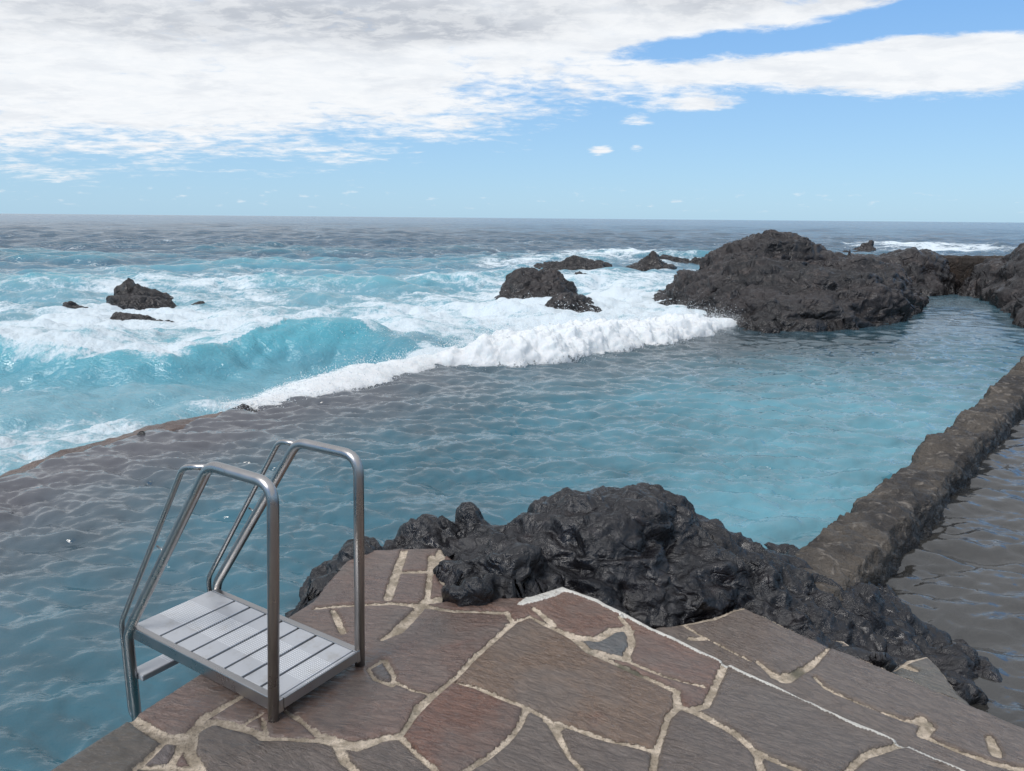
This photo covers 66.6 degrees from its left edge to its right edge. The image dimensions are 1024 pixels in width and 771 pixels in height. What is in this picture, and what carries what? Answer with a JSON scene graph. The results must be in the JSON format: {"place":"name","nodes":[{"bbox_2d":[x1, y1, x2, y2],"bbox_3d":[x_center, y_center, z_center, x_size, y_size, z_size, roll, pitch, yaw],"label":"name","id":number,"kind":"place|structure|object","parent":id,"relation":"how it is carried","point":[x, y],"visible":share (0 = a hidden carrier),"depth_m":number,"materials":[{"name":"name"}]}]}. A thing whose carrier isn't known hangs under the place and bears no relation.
{"place":"outdoors","nodes":[
{"label":"outdoors","id":0,"kind":"place"},
{"bbox_2d":[51,548,964,770],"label":"terrace","id":1,"kind":"structure","parent":0,"point":[562,679],"depth_m":2.74,"materials":[{"name":"stone"}]},
{"bbox_2d":[119,439,364,722],"bbox_3d":[-1.060,1.242,3.113,1.014,2.145,0.449,8,14,33],"label":"pool ladder","id":2,"kind":"object","parent":1,"relation":"on","point":[272,660],"visible":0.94,"depth_m":2.95,"materials":[{"name":"silver metal"}]},
{"bbox_2d":[655,607,1023,770],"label":"paved step","id":3,"kind":"object","parent":1,"relation":"attached to","point":[903,712],"visible":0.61,"depth_m":3.12,"materials":[{"name":"stone"}]},
{"bbox_2d":[837,641,968,704],"bbox_3d":[2.228,1.677,2.993,0.596,0.527,2.805,-10,16,-40],"label":"paved step","id":4,"kind":"object","parent":3,"relation":"attached to","point":[926,672],"visible":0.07,"depth_m":3.50,"materials":[{"name":"stone"}]},
{"bbox_2d":[0,306,1023,770],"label":"pool water","id":5,"kind":"structure","parent":0,"point":[798,440],"depth_m":7.10,"materials":[{"name":"teal liquid"}]},
{"bbox_2d":[285,482,1002,704],"bbox_3d":[0.640,1.140,4.364,4.095,1.249,2.554,1,12,0],"label":"lava rock","id":6,"kind":"object","parent":5,"relation":"in","point":[655,556],"visible":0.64,"depth_m":3.91,"materials":[{"name":"black stone"}]},
{"bbox_2d":[794,362,1023,600],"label":"pool wall","id":7,"kind":"structure","parent":5,"relation":"in","point":[877,533],"depth_m":5.67,"materials":[{"name":"stone"}]},
{"bbox_2d":[1014,356,1023,370],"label":"wall stone","id":8,"kind":"object","parent":7,"relation":"on","point":[1020,365],"visible":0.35,"depth_m":10.33,"materials":[{"name":"stone"}]},
{"bbox_2d":[0,214,1023,475],"bbox_3d":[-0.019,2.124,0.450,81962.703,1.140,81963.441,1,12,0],"label":"sea","id":9,"kind":"structure","parent":0,"point":[90,372],"depth_m":23.34,"materials":[{"name":"liquid"}]},
{"bbox_2d":[62,301,87,308],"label":"sea rock","id":10,"kind":"object","parent":9,"relation":"in","point":[71,304],"visible":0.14,"depth_m":18.42,"materials":[{"name":"grey stone"}]},
{"bbox_2d":[0,404,258,477],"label":"weir wall","id":11,"kind":"structure","parent":9,"relation":"in","point":[179,424],"depth_m":7.85,"materials":[{"name":"concrete"}]},
{"bbox_2d":[232,404,257,411],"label":"spill edge stone","id":12,"kind":"object","parent":11,"relation":"on","point":[243,406],"visible":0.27,"depth_m":9.09,"materials":[{"name":"grey stone"}]},
{"bbox_2d":[110,312,173,321],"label":"sea rock","id":13,"kind":"object","parent":9,"relation":"in","point":[121,316],"visible":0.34,"depth_m":16.61,"materials":[{"name":"grey stone"}]},
{"bbox_2d":[106,278,204,309],"bbox_3d":[-9.174,-2.233,20.264,3.134,1.099,2.480,1,12,0],"label":"sea rock","id":14,"kind":"object","parent":9,"relation":"in","point":[129,293],"visible":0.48,"depth_m":19.75,"materials":[{"name":"grey stone"}]},
{"bbox_2d":[139,280,742,411],"bbox_3d":[-3.765,-1.406,14.362,17.242,1.743,10.928,3,12,12],"label":"sea spray","id":15,"kind":"object","parent":9,"relation":"on","point":[325,376],"visible":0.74,"depth_m":12.00,"materials":[{"name":"white liquid"}]},
{"bbox_2d":[222,313,737,409],"bbox_3d":[0.651,-0.788,13.087,11.518,0.611,2.132,-10,16,-41],"label":"wave foam","id":16,"kind":"object","parent":9,"relation":"on","point":[510,356],"visible":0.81,"depth_m":11.91,"materials":[{"name":"white liquid"}]},
{"bbox_2d":[494,267,586,299],"bbox_3d":[0.887,-2.659,22.087,3.219,1.339,3.098,1,12,0],"label":"sea rock","id":17,"kind":"object","parent":9,"relation":"in","point":[522,282],"visible":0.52,"depth_m":21.69,"materials":[{"name":"grey stone"}]},
{"bbox_2d":[534,255,611,270],"bbox_3d":[2.745,-5.293,34.960,4.043,1.116,3.565,1,12,0],"label":"sea rock","id":18,"kind":"object","parent":9,"relation":"in","point":[573,262],"visible":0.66,"depth_m":34.35,"materials":[{"name":"grey stone"}]},
{"bbox_2d":[545,292,601,312],"bbox_3d":[1.428,-1.904,19.601,2.086,0.917,1.808,1,12,0],"label":"sea rock","id":19,"kind":"object","parent":9,"relation":"in","point":[570,299],"visible":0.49,"depth_m":19.30,"materials":[{"name":"grey stone"}]},
{"bbox_2d":[626,251,676,271],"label":"sea rock","id":20,"kind":"object","parent":9,"relation":"in","point":[651,260],"visible":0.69,"depth_m":37.10,"materials":[{"name":"grey stone"}]},
{"bbox_2d":[658,299,676,305],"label":"sea rock","id":21,"kind":"object","parent":9,"relation":"in","point":[666,302],"visible":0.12,"depth_m":20.59,"materials":[{"name":"grey stone"}]},
{"bbox_2d":[659,254,688,263],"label":"sea rock","id":22,"kind":"object","parent":9,"relation":"in","point":[675,259],"visible":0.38,"depth_m":40.35,"materials":[{"name":"grey stone"}]},
{"bbox_2d":[689,257,700,264],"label":"sea rock","id":23,"kind":"object","parent":9,"relation":"in","point":[695,260],"visible":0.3,"depth_m":40.42,"materials":[{"name":"grey stone"}]},
{"bbox_2d":[736,298,827,332],"bbox_3d":[5.420,-1.290,16.423,2.751,1.119,2.431,1,12,0],"label":"sea rock","id":24,"kind":"object","parent":9,"relation":"in","point":[772,315],"visible":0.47,"depth_m":15.85,"materials":[{"name":"black stone"}]},
{"bbox_2d":[652,229,930,330],"bbox_3d":[8.070,-2.782,20.265,8.599,2.468,9.907,1,12,0],"label":"sea rock","id":25,"kind":"object","parent":9,"relation":"in","point":[805,277],"visible":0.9,"depth_m":18.14,"materials":[{"name":"grey stone"}]},
{"bbox_2d":[841,240,875,251],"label":"sea rock","id":26,"kind":"object","parent":9,"relation":"in","point":[867,246],"visible":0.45,"depth_m":56.33,"materials":[{"name":"grey stone"}]},
{"bbox_2d":[828,247,959,295],"bbox_3d":[12.221,-3.540,25.339,6.627,1.891,5.610,1,12,0],"label":"sea rock","id":27,"kind":"object","parent":9,"relation":"in","point":[929,273],"visible":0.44,"depth_m":24.18,"materials":[{"name":"grey stone"}]},
{"bbox_2d":[941,255,1003,282],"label":"back wall","id":28,"kind":"structure","parent":9,"relation":"in","point":[961,268],"depth_m":24.93,"materials":[{"name":"stone"}]},
{"bbox_2d":[955,243,1023,327],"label":"sea rock","id":29,"kind":"object","parent":9,"relation":"in","point":[998,282],"visible":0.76,"depth_m":21.44,"materials":[{"name":"grey stone"}]},
{"bbox_2d":[0,0,1023,222],"label":"sky","id":30,"kind":"structure","parent":0,"point":[794,110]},
{"bbox_2d":[885,418,1023,727],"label":"tide pool water","id":31,"kind":"structure","parent":0,"point":[960,574],"depth_m":4.96,"materials":[{"name":"grey liquid"}]}
]}

